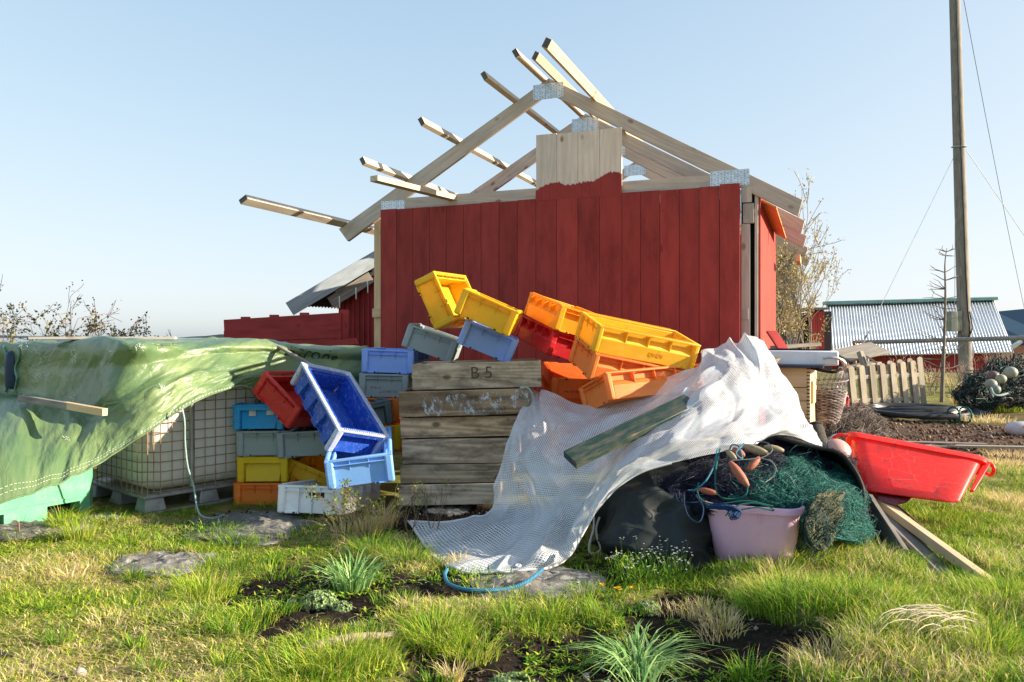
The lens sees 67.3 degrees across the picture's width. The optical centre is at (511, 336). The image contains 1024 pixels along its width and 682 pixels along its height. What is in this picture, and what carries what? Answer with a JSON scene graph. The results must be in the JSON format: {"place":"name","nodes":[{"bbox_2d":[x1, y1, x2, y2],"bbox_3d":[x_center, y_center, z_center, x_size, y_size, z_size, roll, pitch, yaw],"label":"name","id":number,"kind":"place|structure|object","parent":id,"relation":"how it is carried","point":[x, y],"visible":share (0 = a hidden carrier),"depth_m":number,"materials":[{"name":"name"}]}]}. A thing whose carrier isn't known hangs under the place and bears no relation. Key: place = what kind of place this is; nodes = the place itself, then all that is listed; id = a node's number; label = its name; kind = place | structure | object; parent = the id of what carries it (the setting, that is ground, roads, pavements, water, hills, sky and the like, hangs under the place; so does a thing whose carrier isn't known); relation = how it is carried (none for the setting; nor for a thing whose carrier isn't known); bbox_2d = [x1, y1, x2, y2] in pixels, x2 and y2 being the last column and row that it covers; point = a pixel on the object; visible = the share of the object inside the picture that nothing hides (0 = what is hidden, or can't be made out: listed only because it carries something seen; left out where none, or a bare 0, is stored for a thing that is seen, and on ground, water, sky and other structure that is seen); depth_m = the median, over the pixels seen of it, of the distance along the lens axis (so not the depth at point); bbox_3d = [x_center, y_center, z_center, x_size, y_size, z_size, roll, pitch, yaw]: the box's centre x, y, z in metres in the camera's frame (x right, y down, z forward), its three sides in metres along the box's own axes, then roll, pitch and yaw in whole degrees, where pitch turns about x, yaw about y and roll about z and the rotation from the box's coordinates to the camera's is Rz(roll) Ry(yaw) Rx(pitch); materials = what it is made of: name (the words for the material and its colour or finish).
{"place":"outdoors","nodes":[
{"label":"outdoors","id":0,"kind":"place"},
{"bbox_2d":[0,370,1023,681],"bbox_3d":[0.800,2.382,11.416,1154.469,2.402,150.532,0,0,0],"label":"ground","id":1,"kind":"structure","parent":0,"point":[742,644],"depth_m":3.64,"materials":[{"name":"plant"}]},
{"bbox_2d":[0,301,78,342],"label":"bramble","id":2,"kind":"object","parent":1,"relation":"on","point":[29,330],"visible":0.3,"depth_m":8.27,"materials":[{"name":"brown plant"}]},
{"bbox_2d":[0,468,92,523],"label":"insulated bin","id":3,"kind":"object","parent":1,"relation":"on","point":[78,489],"visible":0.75,"depth_m":5.36,"materials":[{"name":"green plastic"}]},
{"bbox_2d":[0,518,96,542],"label":"rock","id":4,"kind":"object","parent":1,"relation":"on","point":[31,528],"visible":0.54,"depth_m":4.93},
{"bbox_2d":[0,274,121,341],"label":"bramble","id":5,"kind":"object","parent":1,"relation":"on","point":[100,321],"visible":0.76,"depth_m":8.50,"materials":[{"name":"brown plant"}]},
{"bbox_2d":[82,297,176,336],"bbox_3d":[-4.332,0.100,8.497,1.034,1.106,1.421,0,0,0],"label":"bramble","id":6,"kind":"object","parent":1,"relation":"on","point":[94,326],"visible":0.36,"depth_m":8.54,"materials":[{"name":"brown plant"}]},
{"bbox_2d":[104,551,216,578],"bbox_3d":[-2.044,1.321,4.436,0.582,0.126,0.554,0,0,0],"label":"rock","id":7,"kind":"object","parent":1,"relation":"on","point":[158,560],"visible":0.66,"depth_m":4.36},
{"bbox_2d":[101,516,246,540],"bbox_3d":[-2.268,1.262,5.099,0.971,0.073,0.522,0,0,0],"label":"flowering plant","id":8,"kind":"object","parent":1,"relation":"on","point":[134,529],"visible":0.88,"depth_m":5.08,"materials":[{"name":"green plant"}]},
{"bbox_2d":[93,388,264,513],"bbox_3d":[-2.720,0.740,6.273,1.059,1.120,1.040,0,0,40],"label":"caged tank","id":9,"kind":"object","parent":1,"relation":"on","point":[148,472],"visible":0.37,"depth_m":5.88,"materials":[{"name":"plastic"}]},
{"bbox_2d":[182,509,319,545],"bbox_3d":[-1.865,1.330,5.385,0.988,0.121,1.129,0,0,0],"label":"rock","id":10,"kind":"object","parent":1,"relation":"on","point":[275,521],"visible":0.51,"depth_m":5.27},
{"bbox_2d":[233,466,316,504],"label":"fish crate","id":11,"kind":"object","parent":1,"relation":"on","point":[248,492],"visible":0.21,"depth_m":5.97,"materials":[{"name":"orange plastic"}]},
{"bbox_2d":[236,455,312,482],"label":"fish crate","id":12,"kind":"object","parent":11,"relation":"on","point":[268,468],"visible":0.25,"depth_m":6.02,"materials":[{"name":"plastic"}]},
{"bbox_2d":[235,426,312,456],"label":"fish crate","id":13,"kind":"object","parent":12,"relation":"on","point":[251,442],"visible":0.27,"depth_m":6.05,"materials":[{"name":"grey plastic"}]},
{"bbox_2d":[232,402,285,429],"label":"fish crate","id":14,"kind":"object","parent":13,"relation":"on","point":[255,416],"visible":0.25,"depth_m":6.04,"materials":[{"name":"plastic"}]},
{"bbox_2d":[224,310,349,345],"bbox_3d":[-2.667,0.593,9.084,1.571,1.814,0.113,0,0,12],"label":"board fence","id":15,"kind":"object","parent":1,"relation":"on","point":[314,329],"visible":0.5,"depth_m":9.00,"materials":[{"name":"red paint"}]},
{"bbox_2d":[287,455,326,485],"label":"fish crate","id":16,"kind":"object","parent":1,"relation":"on","point":[299,470],"visible":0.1,"depth_m":6.13,"materials":[{"name":"yellow plastic"}]},
{"bbox_2d":[276,426,326,457],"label":"fish crate","id":17,"kind":"object","parent":16,"relation":"on","point":[298,443],"visible":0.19,"depth_m":6.00,"materials":[{"name":"grey plastic"}]},
{"bbox_2d":[366,397,393,423],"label":"fish crate","id":18,"kind":"object","parent":17,"relation":"on","point":[381,407],"visible":0.23,"depth_m":6.23,"materials":[{"name":"plastic"}]},
{"bbox_2d":[252,371,312,428],"bbox_3d":[-1.617,0.488,6.142,0.450,0.207,0.800,40,13,20],"label":"fish crate","id":19,"kind":"object","parent":18,"relation":"on","point":[279,397],"visible":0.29,"depth_m":5.82,"materials":[{"name":"red plastic"}]},
{"bbox_2d":[0,336,367,503],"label":"tarpaulin","id":20,"kind":"object","parent":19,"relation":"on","point":[138,388],"visible":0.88,"depth_m":5.42,"materials":[{"name":"plastic"}]},
{"bbox_2d":[4,351,14,388],"bbox_3d":[-4.177,0.277,6.430,0.124,0.320,0.124,0,0,0],"label":"plastic can","id":21,"kind":"object","parent":20,"relation":"on","point":[9,373],"visible":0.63,"depth_m":6.38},
{"bbox_2d":[18,395,107,415],"bbox_3d":[-3.054,0.462,5.207,0.934,0.104,0.042,0,0,28],"label":"timber batten","id":22,"kind":"object","parent":20,"relation":"on","point":[88,409],"visible":1,"depth_m":5.16,"materials":[{"name":"grey wood"}]},
{"bbox_2d":[28,337,176,339],"bbox_3d":[-3.255,0.011,6.150,1.045,0.022,0.150,0,0,-17],"label":"plank","id":23,"kind":"object","parent":20,"relation":"on","point":[36,338],"visible":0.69,"depth_m":6.03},
{"bbox_2d":[181,408,224,518],"bbox_3d":[-2.166,0.890,5.405,0.331,0.804,0.143,0,0,-42],"label":"cord","id":24,"kind":"object","parent":20,"relation":"hanging from","point":[190,473],"visible":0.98,"depth_m":5.34,"materials":[{"name":"white plastic"}]},
{"bbox_2d":[299,589,337,611],"bbox_3d":[-0.948,1.312,3.777,0.188,0.129,0.184,0,0,0],"label":"stonecrop","id":25,"kind":"object","parent":1,"relation":"on","point":[324,599],"visible":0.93,"depth_m":3.74,"materials":[{"name":"green plant"}]},
{"bbox_2d":[277,479,380,514],"bbox_3d":[-1.377,1.212,5.880,0.500,0.207,0.800,0,-7,10],"label":"fish crate","id":26,"kind":"object","parent":1,"relation":"on","point":[292,498],"visible":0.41,"depth_m":5.53,"materials":[{"name":"white plastic"}]},
{"bbox_2d":[286,251,373,347],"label":"old barn","id":27,"kind":"structure","parent":1,"relation":"on","point":[350,287],"depth_m":11.00,"materials":[{"name":"metal"}]},
{"bbox_2d":[292,545,394,592],"bbox_3d":[-0.871,1.243,4.010,0.657,0.194,0.668,0,0,0],"label":"daffodil clump","id":28,"kind":"object","parent":1,"relation":"on","point":[355,580],"visible":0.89,"depth_m":4.03,"materials":[{"name":"green plant"}]},
{"bbox_2d":[301,478,385,545],"bbox_3d":[-1.085,1.139,4.966,0.541,0.432,0.510,0,0,0],"label":"bare bush","id":29,"kind":"object","parent":1,"relation":"on","point":[353,502],"visible":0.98,"depth_m":4.98,"materials":[{"name":"brown plant"}]},
{"bbox_2d":[298,631,393,654],"bbox_3d":[-0.688,1.267,3.207,0.397,0.052,0.047,0,0,-25],"label":"driftwood","id":30,"kind":"object","parent":1,"relation":"on","point":[387,634],"visible":0.48,"depth_m":3.20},
{"bbox_2d":[324,426,394,489],"bbox_3d":[-1.083,0.856,5.537,0.450,0.207,0.800,-6,7,-9],"label":"fish crate","id":31,"kind":"object","parent":1,"relation":"on","point":[357,469],"visible":0.59,"depth_m":5.17,"materials":[{"name":"plastic"}]},
{"bbox_2d":[290,362,389,454],"bbox_3d":[-1.284,0.536,5.699,0.450,0.207,0.800,17,23,-45],"label":"fish crate","id":32,"kind":"object","parent":31,"relation":"on","point":[339,409],"visible":0.99,"depth_m":5.70,"materials":[{"name":"blue plastic"}]},
{"bbox_2d":[383,420,403,449],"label":"fish crate","id":33,"kind":"object","parent":1,"relation":"on","point":[397,438],"visible":0.06,"depth_m":6.24,"materials":[{"name":"yellow plastic"}]},
{"bbox_2d":[367,397,401,421],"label":"fish crate","id":34,"kind":"object","parent":33,"relation":"on","point":[395,407],"visible":0.09,"depth_m":6.49,"materials":[{"name":"orange plastic"}]},
{"bbox_2d":[359,372,412,397],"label":"fish crate","id":35,"kind":"object","parent":34,"relation":"on","point":[380,384],"visible":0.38,"depth_m":6.52,"materials":[{"name":"grey plastic"}]},
{"bbox_2d":[361,347,429,373],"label":"fish crate","id":36,"kind":"object","parent":35,"relation":"on","point":[388,360],"visible":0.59,"depth_m":6.52,"materials":[{"name":"plastic"}]},
{"bbox_2d":[402,323,461,360],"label":"fish crate","id":37,"kind":"object","parent":36,"relation":"on","point":[437,344],"visible":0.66,"depth_m":6.50,"materials":[{"name":"grey plastic"}]},
{"bbox_2d":[414,271,471,329],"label":"fish crate","id":38,"kind":"object","parent":37,"relation":"on","point":[440,294],"visible":0.73,"depth_m":6.35,"materials":[{"name":"yellow plastic"}]},
{"bbox_2d":[392,476,451,538],"bbox_3d":[-0.602,1.107,4.964,0.492,0.492,0.227,0,0,-44],"label":"bare bush","id":39,"kind":"object","parent":1,"relation":"on","point":[412,505],"visible":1,"depth_m":4.97,"materials":[{"name":"brown plant"}]},
{"bbox_2d":[420,504,472,516],"bbox_3d":[-0.480,1.307,5.801,0.438,0.085,0.408,0,0,0],"label":"rock","id":40,"kind":"object","parent":1,"relation":"on","point":[456,509],"visible":0.53,"depth_m":5.69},
{"bbox_2d":[399,482,500,505],"bbox_3d":[-0.456,1.167,5.950,0.744,0.160,0.550,-2,0,2],"label":"wooden box","id":41,"kind":"object","parent":1,"relation":"on","point":[472,493],"visible":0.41,"depth_m":5.67,"materials":[{"name":"brown wood"}]},
{"bbox_2d":[400,463,515,482],"bbox_3d":[-0.401,1.013,5.955,0.832,0.145,0.550,-1,0,3],"label":"wooden box","id":42,"kind":"object","parent":41,"relation":"on","point":[459,472],"visible":0.54,"depth_m":5.68,"materials":[{"name":"brown wood"}]},
{"bbox_2d":[402,436,520,463],"bbox_3d":[-0.374,0.847,5.964,0.855,0.190,0.550,-1,0,4],"label":"wooden box","id":43,"kind":"object","parent":42,"relation":"on","point":[483,449],"visible":0.65,"depth_m":5.69,"materials":[{"name":"grey wood"}]},
{"bbox_2d":[400,414,523,437],"bbox_3d":[-0.366,0.672,5.995,0.913,0.158,0.550,-1,0,3],"label":"wooden box","id":44,"kind":"object","parent":43,"relation":"on","point":[458,426],"visible":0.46,"depth_m":5.72,"materials":[{"name":"brown wood"}]},
{"bbox_2d":[399,387,530,416],"bbox_3d":[-0.342,0.492,5.954,0.974,0.200,0.552,-2,0,2],"label":"wooden box","id":45,"kind":"object","parent":44,"relation":"on","point":[461,402],"visible":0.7,"depth_m":5.68,"materials":[{"name":"brown wood"}]},
{"bbox_2d":[412,358,541,389],"bbox_3d":[-0.256,0.294,6.099,0.982,0.205,0.551,-2,0,3],"label":"wooden box","id":46,"kind":"object","parent":45,"relation":"on","point":[462,374],"visible":1,"depth_m":5.83,"materials":[{"name":"brown wood"}]},
{"bbox_2d":[457,319,518,361],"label":"fish crate","id":47,"kind":"object","parent":46,"relation":"on","point":[477,336],"visible":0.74,"depth_m":6.03,"materials":[{"name":"plastic"}]},
{"bbox_2d":[454,288,522,335],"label":"fish crate","id":48,"kind":"object","parent":47,"relation":"on","point":[490,312],"visible":1,"depth_m":5.70,"materials":[{"name":"yellow plastic"}]},
{"bbox_2d":[406,564,522,585],"bbox_3d":[-0.264,1.293,4.177,0.664,0.080,0.304,0,0,0],"label":"flowering plant","id":49,"kind":"object","parent":1,"relation":"on","point":[438,575],"visible":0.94,"depth_m":4.18,"materials":[{"name":"green plant"}]},
{"bbox_2d":[443,568,543,592],"bbox_3d":[-0.127,1.260,4.011,0.555,0.079,0.258,0,0,14],"label":"rope","id":50,"kind":"object","parent":1,"relation":"on","point":[490,590],"visible":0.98,"depth_m":3.94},
{"bbox_2d":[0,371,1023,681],"bbox_3d":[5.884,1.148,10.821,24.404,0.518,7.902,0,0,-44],"label":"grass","id":51,"kind":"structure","parent":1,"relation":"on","point":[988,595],"depth_m":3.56,"materials":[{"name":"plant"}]},
{"bbox_2d":[0,524,1023,681],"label":"weeds","id":52,"kind":"object","parent":1,"relation":"on","point":[529,658],"visible":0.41,"depth_m":3.67,"materials":[{"name":"green plant"}]},
{"bbox_2d":[489,671,538,681],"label":"stonecrop","id":53,"kind":"object","parent":1,"relation":"on","point":[509,676],"visible":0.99,"depth_m":2.86,"materials":[{"name":"green plant"}]},
{"bbox_2d":[239,37,808,468],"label":"unfinished shed","id":54,"kind":"structure","parent":1,"relation":"on","point":[670,244],"depth_m":7.78,"materials":[{"name":"red paint"}]},
{"bbox_2d":[370,175,456,200],"bbox_3d":[-0.979,-1.511,7.850,0.100,0.063,1.212,0,0,34],"label":"timber plank","id":55,"kind":"object","parent":54,"relation":"on","point":[390,182],"visible":1,"depth_m":7.75,"materials":[{"name":"brown wood"}]},
{"bbox_2d":[776,253,796,348],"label":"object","id":56,"kind":"structure","parent":54,"relation":"hanging from","point":[791,336],"depth_m":24.00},
{"bbox_2d":[466,565,606,600],"bbox_3d":[0.130,1.341,4.131,0.775,0.128,0.723,0,0,0],"label":"rock","id":57,"kind":"object","parent":1,"relation":"on","point":[559,575],"visible":0.45,"depth_m":4.10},
{"bbox_2d":[105,418,1023,681],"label":"soil crumbs","id":58,"kind":"object","parent":1,"relation":"on","point":[359,611],"visible":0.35,"depth_m":3.96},
{"bbox_2d":[935,444,1023,448],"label":"ground board","id":59,"kind":"object","parent":58,"relation":"on","point":[988,446],"visible":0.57,"depth_m":8.86,"materials":[{"name":"grey wood"}]},
{"bbox_2d":[542,362,590,403],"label":"fish crate","id":60,"kind":"object","parent":1,"relation":"on","point":[566,381],"visible":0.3,"depth_m":6.09,"materials":[{"name":"plastic"}]},
{"bbox_2d":[515,315,574,359],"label":"fish crate","id":61,"kind":"object","parent":60,"relation":"on","point":[544,338],"visible":0.52,"depth_m":6.06,"materials":[{"name":"plastic"}]},
{"bbox_2d":[524,292,604,334],"bbox_3d":[0.441,-0.164,6.311,0.450,0.207,0.800,17,5,-18],"label":"fish crate","id":62,"kind":"object","parent":61,"relation":"on","point":[557,315],"visible":0.77,"depth_m":6.05,"materials":[{"name":"orange plastic"}]},
{"bbox_2d":[407,333,821,574],"bbox_3d":[0.698,0.641,5.086,2.829,1.346,1.692,0,0,0],"label":"tarpaulin","id":63,"kind":"object","parent":1,"relation":"on","point":[521,542],"visible":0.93,"depth_m":4.96,"materials":[{"name":"plastic"}]},
{"bbox_2d":[563,394,697,468],"bbox_3d":[0.754,0.581,4.800,0.922,0.411,0.140,0,0,-24],"label":"painted plank","id":64,"kind":"object","parent":63,"relation":"on","point":[604,443],"visible":0.86,"depth_m":4.75,"materials":[{"name":"green wood"}]},
{"bbox_2d":[578,363,703,411],"bbox_3d":[0.957,0.382,5.672,0.800,0.207,0.450,-4,-17,-23],"label":"fish crate","id":65,"kind":"object","parent":63,"relation":"on","point":[609,389],"visible":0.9,"depth_m":5.46,"materials":[{"name":"plastic"}]},
{"bbox_2d":[568,336,693,380],"bbox_3d":[0.877,0.220,5.732,0.800,0.207,0.450,11,13,-18],"label":"fish crate","id":66,"kind":"object","parent":65,"relation":"on","point":[587,362],"visible":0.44,"depth_m":5.51,"materials":[{"name":"plastic"}]},
{"bbox_2d":[575,311,700,369],"bbox_3d":[0.920,0.026,5.683,0.800,0.207,0.450,11,12,-15],"label":"fish crate","id":67,"kind":"object","parent":66,"relation":"on","point":[629,339],"visible":1,"depth_m":5.52,"materials":[{"name":"plastic"}]},
{"bbox_2d":[601,594,655,619],"bbox_3d":[0.572,1.311,3.723,0.277,0.088,0.187,0,0,0],"label":"flowering plant","id":68,"kind":"object","parent":1,"relation":"on","point":[632,610],"visible":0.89,"depth_m":3.72,"materials":[{"name":"green plant"}]},
{"bbox_2d":[598,647,682,681],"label":"daffodil clump","id":69,"kind":"object","parent":1,"relation":"on","point":[644,676],"visible":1,"depth_m":2.87,"materials":[{"name":"green plant"}]},
{"bbox_2d":[554,619,727,681],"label":"daffodil clump","id":70,"kind":"object","parent":1,"relation":"on","point":[635,651],"visible":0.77,"depth_m":3.21,"materials":[{"name":"green plant"}]},
{"bbox_2d":[634,599,660,617],"bbox_3d":[0.667,1.342,3.774,0.130,0.092,0.130,0,0,36],"label":"stonecrop","id":71,"kind":"object","parent":1,"relation":"on","point":[654,605],"visible":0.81,"depth_m":3.74,"materials":[{"name":"green plant"}]},
{"bbox_2d":[605,536,693,589],"bbox_3d":[0.735,1.219,4.178,0.492,0.203,0.485,0,0,0],"label":"flowering plant","id":72,"kind":"object","parent":1,"relation":"on","point":[625,559],"visible":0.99,"depth_m":4.13,"materials":[{"name":"green plant"}]},
{"bbox_2d":[591,458,717,570],"bbox_3d":[1.043,1.098,4.861,1.122,0.640,1.092,0,0,0],"label":"tarpaulin bundle","id":73,"kind":"object","parent":1,"relation":"on","point":[640,508],"visible":0.45,"depth_m":4.46,"materials":[{"name":"plastic"}]},
{"bbox_2d":[704,500,804,564],"bbox_3d":[1.417,1.125,4.504,0.560,0.340,0.402,0,0,20],"label":"wash tub","id":74,"kind":"object","parent":1,"relation":"on","point":[752,531],"visible":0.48,"depth_m":4.34,"materials":[{"name":"pink plastic"}]},
{"bbox_2d":[697,482,773,506],"bbox_3d":[1.244,0.886,4.296,0.414,0.117,0.061,0,0,17],"label":"rope","id":75,"kind":"object","parent":74,"relation":"on","point":[730,502],"visible":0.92,"depth_m":4.28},
{"bbox_2d":[706,503,741,519],"bbox_3d":[1.160,0.958,4.224,0.197,0.088,0.058,0,0,28],"label":"rope knot","id":76,"kind":"object","parent":75,"relation":"attached to","point":[734,512],"visible":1,"depth_m":4.19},
{"bbox_2d":[795,486,848,561],"bbox_3d":[1.684,1.005,4.166,0.530,0.345,0.208,0,0,-39],"label":"beige net","id":77,"kind":"object","parent":74,"relation":"hanging from","point":[823,518],"visible":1,"depth_m":4.12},
{"bbox_2d":[651,429,874,531],"bbox_3d":[1.699,0.966,4.952,1.772,0.705,1.035,0,0,-9],"label":"navy net","id":78,"kind":"object","parent":1,"relation":"on","point":[699,470],"visible":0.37,"depth_m":4.67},
{"bbox_2d":[766,367,816,438],"bbox_3d":[2.321,0.762,6.349,0.358,1.056,0.424,0,0,28],"label":"pine box","id":79,"kind":"object","parent":1,"relation":"on","point":[799,379],"visible":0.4,"depth_m":6.14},
{"bbox_2d":[768,349,846,373],"bbox_3d":[2.336,0.193,6.262,0.721,0.189,0.410,0,0,22],"label":"trough","id":80,"kind":"object","parent":79,"relation":"on","point":[815,359],"visible":0.91,"depth_m":6.13,"materials":[{"name":"white ceramic"}]},
{"bbox_2d":[740,168,851,348],"bbox_3d":[4.021,-0.476,11.788,2.904,3.585,3.841,0,0,0],"label":"catkin willow","id":81,"kind":"object","parent":1,"relation":"on","point":[787,312],"visible":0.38,"depth_m":11.73,"materials":[{"name":"brown plant"}]},
{"bbox_2d":[728,444,880,547],"bbox_3d":[1.871,0.999,4.775,0.757,0.631,1.208,0,0,31],"label":"green net","id":82,"kind":"object","parent":1,"relation":"on","point":[790,486],"visible":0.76,"depth_m":4.53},
{"bbox_2d":[728,461,748,486],"bbox_3d":[1.288,0.779,4.365,0.124,0.140,0.052,0,0,39],"label":"net float","id":83,"kind":"object","parent":82,"relation":"hanging from","point":[739,474],"visible":1,"depth_m":4.35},
{"bbox_2d":[797,307,831,369],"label":"red outbuilding","id":84,"kind":"structure","parent":1,"relation":"on","point":[817,320],"depth_m":30.20,"materials":[{"name":"paint"}]},
{"bbox_2d":[803,371,848,423],"bbox_3d":[2.635,0.515,6.500,0.395,0.430,0.395,0,0,0],"label":"wicker basket","id":85,"kind":"object","parent":1,"relation":"on","point":[829,404],"visible":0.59,"depth_m":6.36,"materials":[{"name":"brown wicker"}]},
{"bbox_2d":[771,434,881,546],"bbox_3d":[2.105,1.017,5.351,0.644,0.738,1.301,0,0,11],"label":"rubber mat","id":86,"kind":"object","parent":1,"relation":"on","point":[843,459],"visible":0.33,"depth_m":4.88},
{"bbox_2d":[805,421,827,444],"bbox_3d":[2.306,0.801,5.769,0.142,0.330,0.278,0,0,0],"label":"rolled mat","id":87,"kind":"object","parent":86,"relation":"on","point":[818,427],"visible":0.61,"depth_m":5.77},
{"bbox_2d":[828,439,851,456],"bbox_3d":[2.422,0.878,5.750,0.230,0.230,0.230,0,0,0],"label":"pink buoy","id":88,"kind":"object","parent":86,"relation":"on","point":[842,446],"visible":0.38,"depth_m":5.67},
{"bbox_2d":[823,399,895,461],"bbox_3d":[3.283,0.965,7.371,0.886,0.646,2.286,0,0,22],"label":"brown net","id":89,"kind":"object","parent":1,"relation":"on","point":[860,417],"visible":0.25,"depth_m":7.22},
{"bbox_2d":[831,342,891,374],"bbox_3d":[6.706,0.422,14.662,1.036,0.641,0.699,0,0,-18],"label":"broken table","id":90,"kind":"object","parent":1,"relation":"on","point":[859,352],"visible":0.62,"depth_m":14.66,"materials":[{"name":"grey wood"}]},
{"bbox_2d":[838,357,926,405],"bbox_3d":[6.609,0.824,13.695,1.823,0.919,0.164,0,0,-14],"label":"picket fence","id":91,"kind":"object","parent":1,"relation":"on","point":[882,376],"visible":0.77,"depth_m":13.71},
{"bbox_2d":[868,494,908,554],"bbox_3d":[2.344,1.214,4.835,0.046,0.287,0.872,0,0,12],"label":"board","id":92,"kind":"object","parent":1,"relation":"on","point":[889,533],"visible":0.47,"depth_m":4.80,"materials":[{"name":"grey wood"}]},
{"bbox_2d":[831,432,995,502],"bbox_3d":[2.887,0.933,5.567,1.093,0.424,0.973,0,0,26],"label":"fish tub","id":93,"kind":"object","parent":1,"relation":"on","point":[886,465],"visible":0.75,"depth_m":5.42,"materials":[{"name":"red plastic"}]},
{"bbox_2d":[882,509,952,575],"bbox_3d":[2.430,1.230,4.710,0.138,0.197,1.195,0,0,7],"label":"board","id":94,"kind":"object","parent":1,"relation":"on","point":[910,540],"visible":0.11,"depth_m":4.54,"materials":[{"name":"grey wood"}]},
{"bbox_2d":[822,296,1013,372],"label":"silver roof shed","id":95,"kind":"structure","parent":1,"relation":"on","point":[896,319],"depth_m":33.68,"materials":[{"name":"red paint"}]},
{"bbox_2d":[869,403,974,423],"bbox_3d":[6.591,1.210,12.435,1.579,0.267,1.176,0,0,20],"label":"pipe coil","id":96,"kind":"object","parent":1,"relation":"on","point":[924,411],"visible":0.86,"depth_m":12.10,"materials":[{"name":"black plastic"}]},
{"bbox_2d":[867,492,992,579],"bbox_3d":[2.510,1.207,4.690,0.083,0.202,1.629,0,0,4],"label":"board","id":97,"kind":"object","parent":1,"relation":"on","point":[939,546],"visible":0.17,"depth_m":4.55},
{"bbox_2d":[871,492,909,517],"bbox_3d":[2.584,1.184,5.125,0.088,0.172,0.758,0,0,3],"label":"board","id":98,"kind":"object","parent":97,"relation":"on","point":[875,494],"visible":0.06,"depth_m":5.25,"materials":[{"name":"brown wood"}]},
{"bbox_2d":[877,493,911,504],"bbox_3d":[2.668,1.116,5.348,0.228,0.042,0.338,0,0,26],"label":"buoy","id":99,"kind":"object","parent":98,"relation":"on","point":[893,499],"visible":0.66,"depth_m":5.24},
{"bbox_2d":[872,604,996,643],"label":"dead stems","id":100,"kind":"object","parent":1,"relation":"on","point":[954,617],"visible":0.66,"depth_m":3.07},
{"bbox_2d":[852,336,1023,383],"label":"pipe rail","id":101,"kind":"object","parent":1,"relation":"on","point":[957,339],"visible":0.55,"depth_m":17.35,"materials":[{"name":"grey metal"}]},
{"bbox_2d":[915,245,972,401],"bbox_3d":[8.538,-0.229,15.243,1.237,3.192,0.600,0,0,0],"label":"bare sapling","id":102,"kind":"object","parent":1,"relation":"on","point":[942,377],"visible":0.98,"depth_m":15.19,"materials":[{"name":"grey plant"}]},
{"bbox_2d":[946,0,972,385],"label":"utility pole","id":103,"kind":"object","parent":1,"relation":"on","point":[964,325],"visible":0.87,"depth_m":19.88,"materials":[{"name":"grey wood"}]},
{"bbox_2d":[946,353,1023,413],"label":"rope heap","id":104,"kind":"object","parent":1,"relation":"on","point":[973,392],"visible":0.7,"depth_m":12.92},
{"bbox_2d":[991,309,1023,362],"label":"dark roof house","id":105,"kind":"structure","parent":1,"relation":"on","point":[1013,322],"depth_m":43.48,"materials":[{"name":"metal"}]},
{"bbox_2d":[0,0,1023,336],"label":"sky","id":106,"kind":"structure","parent":0,"point":[133,133],"materials":[{"name":"blue"}]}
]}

